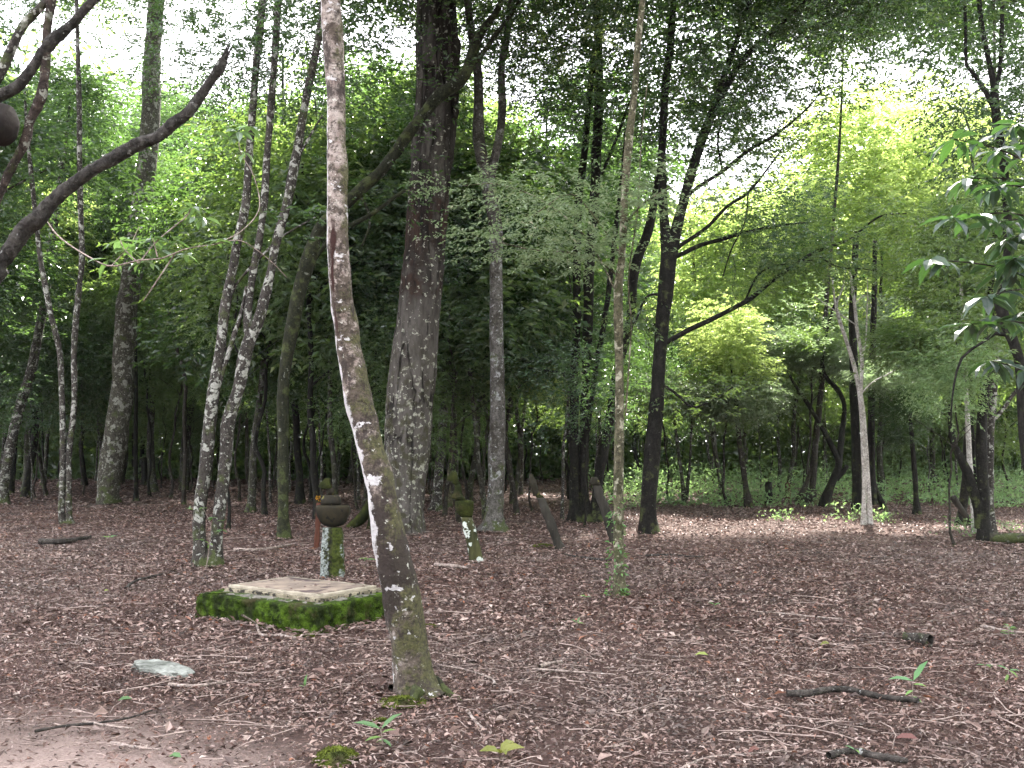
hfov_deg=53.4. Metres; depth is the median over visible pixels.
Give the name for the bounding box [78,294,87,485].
forest tree
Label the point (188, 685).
stick
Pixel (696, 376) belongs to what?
understorey sapling
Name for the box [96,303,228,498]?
understorey sapling
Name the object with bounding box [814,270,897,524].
white twin tree
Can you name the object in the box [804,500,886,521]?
weed tuft
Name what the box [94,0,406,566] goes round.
triple stem tree
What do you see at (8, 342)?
forest tree
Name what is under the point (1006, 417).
forest tree
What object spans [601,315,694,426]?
understorey sapling
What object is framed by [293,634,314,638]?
moss patch
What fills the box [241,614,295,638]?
stick
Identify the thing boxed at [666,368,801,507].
leaning thin tree
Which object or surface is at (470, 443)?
understorey sapling
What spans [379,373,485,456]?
understorey sapling
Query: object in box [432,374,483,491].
understorey sapling
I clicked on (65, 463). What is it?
twin slim tree
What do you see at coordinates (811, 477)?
buttressed tree
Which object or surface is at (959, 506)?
leaning grave post
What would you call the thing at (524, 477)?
forest tree
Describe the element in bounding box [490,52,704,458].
forest tree
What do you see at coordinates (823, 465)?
forest tree
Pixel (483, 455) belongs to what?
forest tree
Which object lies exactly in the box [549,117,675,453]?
forest tree
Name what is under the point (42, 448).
forest tree
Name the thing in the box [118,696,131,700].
fallen leaf
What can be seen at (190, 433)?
understorey sapling
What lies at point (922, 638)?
log end
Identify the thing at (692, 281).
sunlit tree
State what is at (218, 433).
forest tree
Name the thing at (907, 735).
fallen leaf
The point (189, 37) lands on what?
sky
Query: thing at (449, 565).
stick
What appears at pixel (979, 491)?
stout dark tree
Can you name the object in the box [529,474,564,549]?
leaning grave post
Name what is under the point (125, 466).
forest tree
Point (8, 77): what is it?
forest tree
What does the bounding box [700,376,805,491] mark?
understorey sapling
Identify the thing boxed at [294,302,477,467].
understorey sapling
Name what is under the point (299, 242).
forest tree
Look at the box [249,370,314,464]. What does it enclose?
understorey sapling
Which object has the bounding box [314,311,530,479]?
understorey sapling
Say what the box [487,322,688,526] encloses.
understorey sapling
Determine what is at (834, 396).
understorey sapling
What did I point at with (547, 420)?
understorey sapling
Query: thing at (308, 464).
forest tree
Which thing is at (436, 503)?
white footed tree
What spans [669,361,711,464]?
forest tree
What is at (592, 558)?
stick
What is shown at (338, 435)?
understorey sapling
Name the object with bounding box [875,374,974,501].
understorey sapling
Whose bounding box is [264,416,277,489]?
understorey sapling
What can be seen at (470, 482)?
forest tree
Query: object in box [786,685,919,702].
stick
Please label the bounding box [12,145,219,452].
forest tree
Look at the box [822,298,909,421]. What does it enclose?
forest tree
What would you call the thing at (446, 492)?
forest tree
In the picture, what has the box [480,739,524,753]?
fallen leaf
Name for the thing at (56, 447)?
forest tree
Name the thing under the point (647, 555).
stick
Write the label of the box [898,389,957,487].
forest tree
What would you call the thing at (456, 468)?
forest tree
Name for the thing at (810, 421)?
understorey sapling
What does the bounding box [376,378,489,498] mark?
understorey sapling
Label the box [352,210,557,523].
understorey sapling
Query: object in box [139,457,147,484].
tree stump
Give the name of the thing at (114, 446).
thick mottled tree
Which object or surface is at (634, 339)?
forest tree
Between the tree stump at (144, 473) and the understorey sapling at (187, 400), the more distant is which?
the tree stump at (144, 473)
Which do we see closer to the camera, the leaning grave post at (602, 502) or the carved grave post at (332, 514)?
the carved grave post at (332, 514)
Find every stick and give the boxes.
[34,709,152,732]
[38,535,91,544]
[82,719,134,728]
[110,741,159,749]
[124,573,162,590]
[168,680,225,687]
[233,543,294,551]
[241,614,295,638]
[434,562,467,568]
[437,664,495,685]
[466,709,491,734]
[532,668,615,674]
[537,660,562,667]
[562,553,611,560]
[645,554,703,557]
[680,749,784,767]
[754,611,842,619]
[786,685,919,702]
[826,747,907,763]
[980,624,1023,633]
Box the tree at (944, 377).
[872,314,1012,546]
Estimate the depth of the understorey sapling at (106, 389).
33.33 m
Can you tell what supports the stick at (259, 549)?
on the ground
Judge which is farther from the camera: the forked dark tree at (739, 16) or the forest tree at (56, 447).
the forest tree at (56, 447)
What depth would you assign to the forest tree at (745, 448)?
37.18 m
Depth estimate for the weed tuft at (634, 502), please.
24.37 m
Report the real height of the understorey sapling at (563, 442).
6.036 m
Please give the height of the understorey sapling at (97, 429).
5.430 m
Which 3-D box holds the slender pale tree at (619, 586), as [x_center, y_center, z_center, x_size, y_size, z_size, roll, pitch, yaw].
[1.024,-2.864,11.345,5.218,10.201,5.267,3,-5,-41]
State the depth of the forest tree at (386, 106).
27.03 m
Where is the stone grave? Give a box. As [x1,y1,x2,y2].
[195,577,384,635]
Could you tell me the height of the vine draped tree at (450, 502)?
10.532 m
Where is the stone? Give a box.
[131,659,194,679]
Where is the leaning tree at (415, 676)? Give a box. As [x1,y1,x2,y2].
[321,0,461,700]
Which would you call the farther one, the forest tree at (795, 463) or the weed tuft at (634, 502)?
the forest tree at (795, 463)
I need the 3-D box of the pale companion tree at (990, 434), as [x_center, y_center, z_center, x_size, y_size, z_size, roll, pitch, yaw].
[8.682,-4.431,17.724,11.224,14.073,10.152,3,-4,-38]
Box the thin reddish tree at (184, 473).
[115,160,222,504]
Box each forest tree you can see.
[0,11,76,215]
[0,55,60,303]
[0,59,158,233]
[0,183,89,378]
[0,206,119,495]
[0,289,165,497]
[0,311,70,459]
[0,389,26,442]
[0,417,9,470]
[4,65,72,211]
[4,318,147,477]
[11,62,113,480]
[11,78,160,487]
[11,184,122,491]
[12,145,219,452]
[17,410,99,476]
[25,402,95,463]
[39,297,95,484]
[39,321,154,480]
[61,242,146,488]
[62,48,229,482]
[66,220,228,496]
[71,100,260,489]
[72,117,128,483]
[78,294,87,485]
[85,148,200,491]
[100,101,218,457]
[101,57,285,482]
[106,241,145,478]
[106,369,219,485]
[107,156,361,512]
[121,83,223,484]
[124,85,392,515]
[130,363,254,482]
[131,347,177,476]
[163,268,315,501]
[171,89,444,518]
[171,283,391,498]
[177,91,306,484]
[190,306,393,500]
[191,384,265,464]
[218,384,379,486]
[221,377,333,485]
[229,41,415,494]
[247,154,525,400]
[254,50,415,484]
[289,426,294,477]
[290,413,344,478]
[300,357,439,498]
[313,395,376,486]
[326,71,493,139]
[350,69,541,515]
[350,113,616,519]
[356,331,373,501]
[374,181,611,442]
[379,267,562,499]
[393,135,653,514]
[454,433,458,486]
[457,392,488,485]
[458,107,540,499]
[464,362,612,483]
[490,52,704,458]
[518,179,584,494]
[523,406,538,480]
[547,300,646,434]
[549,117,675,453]
[556,358,708,458]
[561,230,657,498]
[597,222,698,479]
[602,214,657,479]
[642,241,721,480]
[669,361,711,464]
[673,296,821,486]
[701,288,865,491]
[719,373,894,482]
[719,418,802,473]
[725,289,847,480]
[812,261,879,479]
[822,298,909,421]
[832,280,1021,496]
[840,384,994,480]
[862,264,939,483]
[897,363,1021,466]
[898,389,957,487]
[899,176,1017,483]
[914,358,1018,458]
[943,346,1017,491]
[959,418,1022,474]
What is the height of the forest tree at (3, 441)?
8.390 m
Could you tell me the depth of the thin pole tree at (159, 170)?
27.98 m
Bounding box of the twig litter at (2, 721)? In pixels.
[0,521,1023,767]
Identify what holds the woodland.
on the ground
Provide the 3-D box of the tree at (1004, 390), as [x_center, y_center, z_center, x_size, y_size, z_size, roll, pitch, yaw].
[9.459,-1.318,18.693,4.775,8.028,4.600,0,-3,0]
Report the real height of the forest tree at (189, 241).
9.436 m
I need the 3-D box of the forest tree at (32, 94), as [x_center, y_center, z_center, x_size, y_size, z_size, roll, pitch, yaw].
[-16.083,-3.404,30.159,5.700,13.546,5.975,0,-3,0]
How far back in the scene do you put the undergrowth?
28.74 m
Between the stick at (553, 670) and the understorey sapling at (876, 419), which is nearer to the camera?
the stick at (553, 670)
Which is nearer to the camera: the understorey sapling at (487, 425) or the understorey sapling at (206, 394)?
the understorey sapling at (487, 425)
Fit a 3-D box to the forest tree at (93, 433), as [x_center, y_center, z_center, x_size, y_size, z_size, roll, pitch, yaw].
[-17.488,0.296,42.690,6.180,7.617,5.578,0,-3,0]
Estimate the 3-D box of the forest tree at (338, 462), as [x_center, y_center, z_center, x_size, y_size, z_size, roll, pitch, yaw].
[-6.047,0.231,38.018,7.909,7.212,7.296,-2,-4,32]
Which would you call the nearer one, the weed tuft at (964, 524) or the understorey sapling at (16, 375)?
the weed tuft at (964, 524)
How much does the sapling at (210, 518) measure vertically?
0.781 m
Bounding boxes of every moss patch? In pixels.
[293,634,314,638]
[311,744,359,767]
[370,717,386,726]
[377,694,425,708]
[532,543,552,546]
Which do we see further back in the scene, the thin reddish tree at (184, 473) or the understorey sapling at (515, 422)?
the understorey sapling at (515, 422)
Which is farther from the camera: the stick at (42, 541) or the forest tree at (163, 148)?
the forest tree at (163, 148)
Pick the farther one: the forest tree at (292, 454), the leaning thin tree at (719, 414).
the forest tree at (292, 454)
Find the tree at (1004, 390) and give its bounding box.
[887,112,1023,433]
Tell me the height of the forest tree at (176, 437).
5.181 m
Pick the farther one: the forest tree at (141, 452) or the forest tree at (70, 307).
the forest tree at (141, 452)
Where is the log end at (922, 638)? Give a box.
[902,632,933,645]
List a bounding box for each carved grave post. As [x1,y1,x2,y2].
[315,478,350,577]
[447,471,482,562]
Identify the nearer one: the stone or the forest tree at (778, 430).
the stone
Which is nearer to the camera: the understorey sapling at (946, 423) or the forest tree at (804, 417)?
the understorey sapling at (946, 423)
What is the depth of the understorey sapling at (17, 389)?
29.79 m
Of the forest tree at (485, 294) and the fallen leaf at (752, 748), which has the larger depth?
the forest tree at (485, 294)
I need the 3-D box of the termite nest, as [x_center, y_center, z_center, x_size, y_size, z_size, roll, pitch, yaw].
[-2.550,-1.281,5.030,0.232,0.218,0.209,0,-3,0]
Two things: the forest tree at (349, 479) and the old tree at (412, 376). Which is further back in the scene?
the forest tree at (349, 479)
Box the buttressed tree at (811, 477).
[630,0,1023,504]
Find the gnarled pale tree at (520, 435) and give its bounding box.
[483,373,546,503]
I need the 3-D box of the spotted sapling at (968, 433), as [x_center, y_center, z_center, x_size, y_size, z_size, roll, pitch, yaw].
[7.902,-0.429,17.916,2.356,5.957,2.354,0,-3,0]
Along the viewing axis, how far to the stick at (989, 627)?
8.40 m
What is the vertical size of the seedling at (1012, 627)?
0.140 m
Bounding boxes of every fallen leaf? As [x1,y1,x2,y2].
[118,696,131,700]
[170,752,181,757]
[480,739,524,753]
[748,746,758,751]
[895,733,916,738]
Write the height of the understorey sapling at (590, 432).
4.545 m
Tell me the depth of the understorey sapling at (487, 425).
23.19 m
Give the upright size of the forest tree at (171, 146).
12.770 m
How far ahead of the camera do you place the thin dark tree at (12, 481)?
31.62 m
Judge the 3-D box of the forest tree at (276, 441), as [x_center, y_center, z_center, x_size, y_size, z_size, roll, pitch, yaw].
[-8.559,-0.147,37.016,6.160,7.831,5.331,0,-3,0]
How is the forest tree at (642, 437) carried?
on the ground
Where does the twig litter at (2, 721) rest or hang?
on the ground
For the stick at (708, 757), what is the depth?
4.99 m
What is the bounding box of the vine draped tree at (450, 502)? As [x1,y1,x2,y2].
[446,95,510,507]
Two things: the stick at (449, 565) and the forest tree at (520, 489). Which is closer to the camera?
the stick at (449, 565)
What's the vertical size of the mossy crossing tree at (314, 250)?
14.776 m
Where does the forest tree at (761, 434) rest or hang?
on the ground
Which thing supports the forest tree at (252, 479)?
on the ground
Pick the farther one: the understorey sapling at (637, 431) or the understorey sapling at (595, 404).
the understorey sapling at (637, 431)
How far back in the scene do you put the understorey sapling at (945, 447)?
33.84 m
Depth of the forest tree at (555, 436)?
40.88 m
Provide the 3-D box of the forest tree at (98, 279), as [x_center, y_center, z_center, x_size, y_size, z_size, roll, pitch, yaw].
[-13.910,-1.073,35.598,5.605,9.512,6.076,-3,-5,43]
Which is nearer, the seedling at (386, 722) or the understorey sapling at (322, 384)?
the seedling at (386, 722)
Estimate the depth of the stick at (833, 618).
9.04 m
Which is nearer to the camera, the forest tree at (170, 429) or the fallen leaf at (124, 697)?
the fallen leaf at (124, 697)
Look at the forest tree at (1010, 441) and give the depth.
42.62 m
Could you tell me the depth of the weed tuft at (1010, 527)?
17.95 m
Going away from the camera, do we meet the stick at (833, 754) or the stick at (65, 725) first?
the stick at (833, 754)
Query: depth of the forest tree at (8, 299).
24.57 m
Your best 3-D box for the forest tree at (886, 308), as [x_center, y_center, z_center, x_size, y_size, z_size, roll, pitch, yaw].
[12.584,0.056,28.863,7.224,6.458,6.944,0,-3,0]
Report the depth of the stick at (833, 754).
4.96 m
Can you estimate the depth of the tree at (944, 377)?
15.66 m
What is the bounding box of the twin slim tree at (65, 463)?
[0,0,133,524]
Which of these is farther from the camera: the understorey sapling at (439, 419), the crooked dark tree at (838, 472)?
the crooked dark tree at (838, 472)
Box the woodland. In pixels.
[0,25,1022,480]
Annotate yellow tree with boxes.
[486,329,566,510]
[670,256,789,506]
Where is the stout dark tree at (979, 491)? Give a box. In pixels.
[852,150,1023,541]
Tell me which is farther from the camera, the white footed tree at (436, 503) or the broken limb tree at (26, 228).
the white footed tree at (436, 503)
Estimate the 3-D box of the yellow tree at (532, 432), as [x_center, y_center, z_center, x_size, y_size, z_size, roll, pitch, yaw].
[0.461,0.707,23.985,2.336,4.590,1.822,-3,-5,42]
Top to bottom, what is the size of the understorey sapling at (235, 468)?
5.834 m
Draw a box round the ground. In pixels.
[0,472,1023,767]
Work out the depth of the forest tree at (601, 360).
38.24 m
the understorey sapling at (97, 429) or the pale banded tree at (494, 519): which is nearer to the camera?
the pale banded tree at (494, 519)
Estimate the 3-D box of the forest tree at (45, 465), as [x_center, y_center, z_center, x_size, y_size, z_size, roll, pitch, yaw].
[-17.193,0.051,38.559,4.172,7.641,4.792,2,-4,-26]
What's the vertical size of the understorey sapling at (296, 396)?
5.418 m
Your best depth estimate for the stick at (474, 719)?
5.63 m
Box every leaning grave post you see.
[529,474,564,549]
[590,477,613,543]
[950,495,970,524]
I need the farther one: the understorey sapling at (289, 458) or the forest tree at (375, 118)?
the understorey sapling at (289, 458)
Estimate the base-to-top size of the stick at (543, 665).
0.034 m
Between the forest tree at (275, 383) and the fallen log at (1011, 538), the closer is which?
the fallen log at (1011, 538)
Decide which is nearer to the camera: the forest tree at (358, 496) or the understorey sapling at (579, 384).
the understorey sapling at (579, 384)
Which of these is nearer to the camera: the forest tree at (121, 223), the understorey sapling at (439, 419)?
the understorey sapling at (439, 419)
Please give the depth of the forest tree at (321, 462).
26.45 m
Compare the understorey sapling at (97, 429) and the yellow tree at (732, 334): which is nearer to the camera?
the yellow tree at (732, 334)
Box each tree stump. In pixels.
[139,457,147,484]
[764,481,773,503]
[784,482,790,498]
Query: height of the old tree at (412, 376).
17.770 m
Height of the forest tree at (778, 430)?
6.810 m
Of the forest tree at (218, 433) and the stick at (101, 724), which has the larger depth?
the forest tree at (218, 433)
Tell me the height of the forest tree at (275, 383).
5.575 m
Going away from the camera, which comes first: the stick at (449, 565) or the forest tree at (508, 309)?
the stick at (449, 565)
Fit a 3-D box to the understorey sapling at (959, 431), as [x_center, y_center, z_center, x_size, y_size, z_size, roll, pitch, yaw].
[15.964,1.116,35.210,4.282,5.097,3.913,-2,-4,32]
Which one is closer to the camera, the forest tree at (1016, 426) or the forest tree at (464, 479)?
the forest tree at (464, 479)
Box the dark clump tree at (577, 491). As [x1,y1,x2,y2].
[374,0,828,522]
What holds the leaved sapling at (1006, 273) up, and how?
on the ground
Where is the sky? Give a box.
[0,0,1023,454]
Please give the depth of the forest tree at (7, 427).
34.74 m
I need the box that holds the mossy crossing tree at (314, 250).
[276,0,601,538]
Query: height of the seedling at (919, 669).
0.255 m
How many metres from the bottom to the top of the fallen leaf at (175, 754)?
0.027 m
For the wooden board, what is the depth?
15.12 m
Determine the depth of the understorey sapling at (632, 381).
31.01 m
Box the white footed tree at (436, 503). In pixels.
[377,33,508,510]
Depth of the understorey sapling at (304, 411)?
31.43 m
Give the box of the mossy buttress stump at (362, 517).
[346,499,370,528]
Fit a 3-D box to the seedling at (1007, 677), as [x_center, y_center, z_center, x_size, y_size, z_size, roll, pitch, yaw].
[3.240,1.889,6.603,0.158,0.111,0.083,0,-3,0]
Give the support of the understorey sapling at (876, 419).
on the ground
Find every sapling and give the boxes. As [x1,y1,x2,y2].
[0,341,58,439]
[0,346,109,501]
[0,350,53,427]
[28,333,155,494]
[28,349,92,489]
[45,370,149,457]
[56,363,178,448]
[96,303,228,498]
[108,367,204,489]
[137,322,206,492]
[139,200,327,528]
[141,349,231,448]
[150,365,267,489]
[161,334,269,500]
[165,365,268,442]
[178,322,319,502]
[188,506,226,567]
[242,377,353,472]
[244,371,345,483]
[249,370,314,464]
[255,284,389,509]
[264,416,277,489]
[265,380,321,492]
[270,264,396,510]
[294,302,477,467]
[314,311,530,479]
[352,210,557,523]
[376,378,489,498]
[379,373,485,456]
[430,395,464,493]
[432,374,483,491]
[433,344,558,513]
[435,398,532,494]
[460,385,540,491]
[474,235,638,519]
[475,393,547,448]
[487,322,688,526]
[530,380,603,495]
[536,341,680,468]
[546,327,649,492]
[554,379,635,490]
[593,332,653,494]
[594,314,719,499]
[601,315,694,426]
[607,377,673,488]
[627,360,694,491]
[630,405,716,488]
[646,343,782,492]
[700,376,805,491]
[749,283,877,502]
[781,334,867,482]
[832,377,936,479]
[834,359,946,514]
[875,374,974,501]
[889,192,1021,532]
[901,120,1023,390]
[924,371,977,490]
[932,389,1016,442]
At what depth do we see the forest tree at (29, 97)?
40.43 m
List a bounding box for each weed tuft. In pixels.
[612,492,660,508]
[757,508,803,521]
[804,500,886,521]
[855,510,902,522]
[930,514,1023,536]
[996,520,1023,531]
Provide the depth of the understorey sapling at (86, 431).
31.31 m
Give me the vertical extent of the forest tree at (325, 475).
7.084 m
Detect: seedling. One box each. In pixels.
[299,675,306,686]
[354,713,401,747]
[890,661,926,703]
[998,665,1018,681]
[1001,624,1015,638]
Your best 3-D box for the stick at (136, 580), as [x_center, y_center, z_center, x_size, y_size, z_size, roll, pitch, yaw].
[-4.140,2.196,11.344,0.143,0.044,1.213,0,-3,-2]
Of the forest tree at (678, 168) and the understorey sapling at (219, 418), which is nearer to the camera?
the forest tree at (678, 168)
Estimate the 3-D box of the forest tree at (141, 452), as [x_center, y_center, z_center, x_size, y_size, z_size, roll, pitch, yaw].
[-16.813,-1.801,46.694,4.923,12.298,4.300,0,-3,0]
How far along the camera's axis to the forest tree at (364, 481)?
29.02 m
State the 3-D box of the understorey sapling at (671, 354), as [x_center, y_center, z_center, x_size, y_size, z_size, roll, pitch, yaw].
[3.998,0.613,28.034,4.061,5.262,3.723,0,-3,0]
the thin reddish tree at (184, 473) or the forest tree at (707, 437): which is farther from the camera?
the forest tree at (707, 437)
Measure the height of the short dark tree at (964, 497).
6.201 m
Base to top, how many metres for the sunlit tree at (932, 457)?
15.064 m
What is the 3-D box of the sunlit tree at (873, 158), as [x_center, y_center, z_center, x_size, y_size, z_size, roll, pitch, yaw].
[11.123,-3.430,31.207,8.030,13.726,6.265,-3,-5,42]
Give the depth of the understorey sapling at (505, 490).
33.19 m
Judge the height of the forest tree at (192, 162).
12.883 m
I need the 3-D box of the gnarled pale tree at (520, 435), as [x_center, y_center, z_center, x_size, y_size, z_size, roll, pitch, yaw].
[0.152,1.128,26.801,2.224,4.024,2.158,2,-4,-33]
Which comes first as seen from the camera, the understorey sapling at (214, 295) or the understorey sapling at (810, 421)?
the understorey sapling at (214, 295)
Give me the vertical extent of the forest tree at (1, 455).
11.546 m
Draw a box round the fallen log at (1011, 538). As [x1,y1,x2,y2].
[990,533,1023,543]
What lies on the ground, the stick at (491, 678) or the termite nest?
the stick at (491, 678)
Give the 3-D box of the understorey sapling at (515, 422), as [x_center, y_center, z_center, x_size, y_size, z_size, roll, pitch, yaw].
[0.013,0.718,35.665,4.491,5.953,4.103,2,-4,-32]
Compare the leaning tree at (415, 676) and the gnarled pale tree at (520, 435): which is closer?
the leaning tree at (415, 676)
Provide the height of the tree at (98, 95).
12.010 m
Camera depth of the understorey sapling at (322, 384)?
22.01 m
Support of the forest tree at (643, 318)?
on the ground
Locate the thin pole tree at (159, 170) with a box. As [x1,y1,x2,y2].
[84,140,197,500]
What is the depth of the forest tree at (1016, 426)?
36.46 m
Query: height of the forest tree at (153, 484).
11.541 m
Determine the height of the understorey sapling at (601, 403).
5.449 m
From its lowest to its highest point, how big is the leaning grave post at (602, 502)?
1.068 m
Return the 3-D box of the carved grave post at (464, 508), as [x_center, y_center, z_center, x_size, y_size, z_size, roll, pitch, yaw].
[-0.624,1.774,13.589,0.506,1.216,0.165,0,-3,0]
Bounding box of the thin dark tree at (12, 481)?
[0,148,113,494]
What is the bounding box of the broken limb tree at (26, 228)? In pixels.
[0,0,286,300]
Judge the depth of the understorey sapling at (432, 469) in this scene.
32.38 m
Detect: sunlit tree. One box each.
[0,161,101,497]
[238,56,321,503]
[630,166,818,497]
[709,180,886,491]
[756,63,990,495]
[818,73,1022,487]
[840,89,1023,281]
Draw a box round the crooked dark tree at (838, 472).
[758,268,898,507]
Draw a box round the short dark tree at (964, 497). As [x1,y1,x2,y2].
[875,226,973,525]
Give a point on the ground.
(42, 756)
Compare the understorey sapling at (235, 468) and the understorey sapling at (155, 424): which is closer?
the understorey sapling at (235, 468)
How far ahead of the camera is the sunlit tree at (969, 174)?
33.76 m
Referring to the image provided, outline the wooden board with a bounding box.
[314,503,320,549]
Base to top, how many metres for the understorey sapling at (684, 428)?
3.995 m
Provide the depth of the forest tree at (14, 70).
22.80 m
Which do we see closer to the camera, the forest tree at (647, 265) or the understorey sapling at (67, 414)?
the understorey sapling at (67, 414)
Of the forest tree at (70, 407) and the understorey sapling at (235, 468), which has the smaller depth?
the understorey sapling at (235, 468)
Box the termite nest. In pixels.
[0,103,19,145]
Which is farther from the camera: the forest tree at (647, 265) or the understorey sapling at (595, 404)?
the forest tree at (647, 265)
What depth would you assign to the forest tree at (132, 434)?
44.81 m
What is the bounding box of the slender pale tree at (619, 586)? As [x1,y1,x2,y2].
[402,0,761,597]
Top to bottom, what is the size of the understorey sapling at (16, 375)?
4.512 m
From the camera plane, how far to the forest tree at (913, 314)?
40.37 m
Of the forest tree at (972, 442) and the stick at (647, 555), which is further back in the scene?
the forest tree at (972, 442)
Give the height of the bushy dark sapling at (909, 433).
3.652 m
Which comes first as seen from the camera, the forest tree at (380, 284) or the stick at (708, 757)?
the stick at (708, 757)
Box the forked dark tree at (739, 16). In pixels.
[493,0,973,533]
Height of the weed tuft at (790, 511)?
0.289 m
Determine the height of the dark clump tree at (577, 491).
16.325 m
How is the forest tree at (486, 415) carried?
on the ground
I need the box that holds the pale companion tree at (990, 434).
[763,0,1023,532]
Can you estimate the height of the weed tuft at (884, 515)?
0.267 m
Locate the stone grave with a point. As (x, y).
(313, 608)
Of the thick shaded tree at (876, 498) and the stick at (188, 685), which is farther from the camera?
the thick shaded tree at (876, 498)
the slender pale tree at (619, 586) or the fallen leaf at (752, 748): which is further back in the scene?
the slender pale tree at (619, 586)
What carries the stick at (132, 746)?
on the ground
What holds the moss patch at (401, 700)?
on the ground
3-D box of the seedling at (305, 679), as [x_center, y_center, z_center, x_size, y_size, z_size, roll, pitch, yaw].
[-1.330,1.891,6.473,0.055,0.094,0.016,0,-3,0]
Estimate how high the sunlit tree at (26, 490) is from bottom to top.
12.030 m
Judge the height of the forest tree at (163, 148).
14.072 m
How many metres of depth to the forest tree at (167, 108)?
37.07 m
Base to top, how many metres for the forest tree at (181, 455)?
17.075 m
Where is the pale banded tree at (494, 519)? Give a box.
[360,0,637,532]
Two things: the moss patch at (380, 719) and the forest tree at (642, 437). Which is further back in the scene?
the forest tree at (642, 437)
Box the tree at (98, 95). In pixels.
[0,49,139,503]
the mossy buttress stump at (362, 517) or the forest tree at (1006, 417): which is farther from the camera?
the forest tree at (1006, 417)
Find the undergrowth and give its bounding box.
[588,451,1023,507]
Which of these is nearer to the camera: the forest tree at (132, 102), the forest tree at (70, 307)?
the forest tree at (70, 307)
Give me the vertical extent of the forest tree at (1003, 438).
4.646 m
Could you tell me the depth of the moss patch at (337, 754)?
4.97 m
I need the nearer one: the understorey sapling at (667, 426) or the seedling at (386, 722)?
the seedling at (386, 722)
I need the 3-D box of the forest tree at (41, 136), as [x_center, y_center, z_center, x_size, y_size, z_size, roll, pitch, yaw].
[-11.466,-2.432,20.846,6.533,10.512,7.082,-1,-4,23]
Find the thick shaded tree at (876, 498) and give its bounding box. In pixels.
[776,231,893,511]
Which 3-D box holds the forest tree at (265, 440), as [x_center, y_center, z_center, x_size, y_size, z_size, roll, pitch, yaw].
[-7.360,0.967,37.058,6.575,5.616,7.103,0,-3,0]
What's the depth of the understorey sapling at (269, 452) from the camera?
27.19 m
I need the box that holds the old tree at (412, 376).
[225,0,543,534]
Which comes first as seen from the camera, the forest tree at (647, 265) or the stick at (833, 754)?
the stick at (833, 754)
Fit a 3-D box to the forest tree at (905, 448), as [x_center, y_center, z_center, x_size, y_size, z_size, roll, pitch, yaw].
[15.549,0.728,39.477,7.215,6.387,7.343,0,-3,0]
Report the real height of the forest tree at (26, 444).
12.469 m
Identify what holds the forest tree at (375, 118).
on the ground
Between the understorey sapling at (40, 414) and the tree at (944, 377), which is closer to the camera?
the tree at (944, 377)
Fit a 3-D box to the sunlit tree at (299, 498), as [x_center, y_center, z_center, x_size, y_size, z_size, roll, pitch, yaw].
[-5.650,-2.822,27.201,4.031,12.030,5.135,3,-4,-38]
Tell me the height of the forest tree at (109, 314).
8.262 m
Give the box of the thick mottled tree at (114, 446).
[12,0,257,504]

